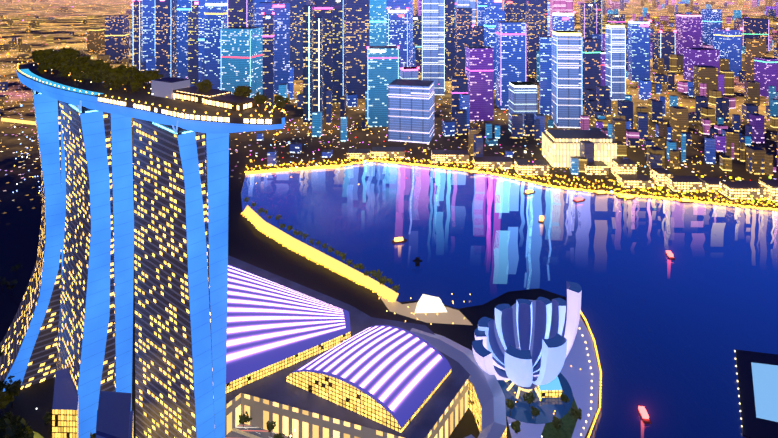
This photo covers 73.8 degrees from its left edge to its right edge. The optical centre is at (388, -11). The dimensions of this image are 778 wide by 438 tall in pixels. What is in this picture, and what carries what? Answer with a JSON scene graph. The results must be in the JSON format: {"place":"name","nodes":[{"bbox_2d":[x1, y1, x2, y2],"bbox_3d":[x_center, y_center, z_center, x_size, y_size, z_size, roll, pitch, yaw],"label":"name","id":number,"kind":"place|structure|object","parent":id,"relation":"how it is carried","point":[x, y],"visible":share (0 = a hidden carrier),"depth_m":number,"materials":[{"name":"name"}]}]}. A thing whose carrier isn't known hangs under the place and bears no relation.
{"place":"outdoors","nodes":[
{"label":"outdoors","id":0,"kind":"place"},
{"bbox_2d":[225,423,293,437],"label":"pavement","id":1,"kind":"structure","parent":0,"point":[245,431],"depth_m":306.95,"materials":[{"name":"grey concrete"}]},
{"bbox_2d":[0,0,777,200],"bbox_3d":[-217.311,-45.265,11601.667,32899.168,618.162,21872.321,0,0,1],"label":"city buildings","id":2,"kind":"structure","parent":0,"point":[379,56],"depth_m":1197.25,"materials":[{"name":"blue"}]},
{"bbox_2d":[0,0,777,437],"bbox_3d":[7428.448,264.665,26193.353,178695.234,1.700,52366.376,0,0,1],"label":"ground","id":3,"kind":"structure","parent":0,"point":[20,218],"depth_m":812.94,"materials":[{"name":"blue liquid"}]},
{"bbox_2d":[0,89,65,391],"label":"hotel","id":4,"kind":"structure","parent":3,"relation":"on","point":[28,344],"depth_m":350.17,"materials":[{"name":"blue glass"}]},
{"bbox_2d":[52,368,132,437],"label":"hotel podium","id":5,"kind":"object","parent":3,"relation":"on","point":[114,416],"visible":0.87,"depth_m":279.76,"materials":[{"name":"grey glass"}]},
{"bbox_2d":[56,101,133,437],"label":"hotel","id":6,"kind":"structure","parent":3,"relation":"on","point":[95,343],"depth_m":303.96,"materials":[{"name":"blue glass"}]},
{"bbox_2d":[133,118,228,437],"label":"hotel","id":7,"kind":"structure","parent":3,"relation":"on","point":[181,185],"depth_m":263.97,"materials":[{"name":"black glass"}]},
{"bbox_2d":[17,47,290,133],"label":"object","id":8,"kind":"structure","parent":7,"relation":"on","point":[61,65],"depth_m":278.58,"materials":[{"name":"blue"}]},
{"bbox_2d":[0,118,581,437],"bbox_3d":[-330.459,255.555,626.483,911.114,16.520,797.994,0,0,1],"label":"trees","id":9,"kind":"object","parent":3,"relation":"on","point":[11,426],"visible":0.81,"depth_m":318.53,"materials":[{"name":"green plant"}]},
{"bbox_2d":[225,255,506,437],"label":"shoppes","id":10,"kind":"structure","parent":3,"relation":"on","point":[303,361],"depth_m":321.39,"materials":[{"name":"grey"}]},
{"bbox_2d":[0,0,777,437],"bbox_3d":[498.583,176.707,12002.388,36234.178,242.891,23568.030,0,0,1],"label":"city lights","id":11,"kind":"object","parent":3,"relation":"on","point":[296,168],"visible":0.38,"depth_m":689.79},
{"bbox_2d":[242,205,777,437],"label":"waterfront promenade","id":12,"kind":"structure","parent":3,"relation":"on","point":[757,376],"depth_m":361.44,"materials":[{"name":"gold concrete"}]},
{"bbox_2d":[472,281,581,423],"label":"lotus-shaped museum","id":13,"kind":"structure","parent":3,"relation":"on","point":[520,372],"depth_m":335.97,"materials":[{"name":"white"}]},
{"bbox_2d":[241,162,777,437],"bbox_3d":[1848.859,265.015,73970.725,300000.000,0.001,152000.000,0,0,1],"label":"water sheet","id":14,"kind":"object","parent":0,"point":[670,336],"depth_m":508.42,"materials":[{"name":"blue liquid"}]},
{"bbox_2d":[392,170,692,423],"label":"boats","id":15,"kind":"object","parent":14,"relation":"on","point":[643,413],"visible":0.94,"depth_m":588.64,"materials":[{"name":"brown"}]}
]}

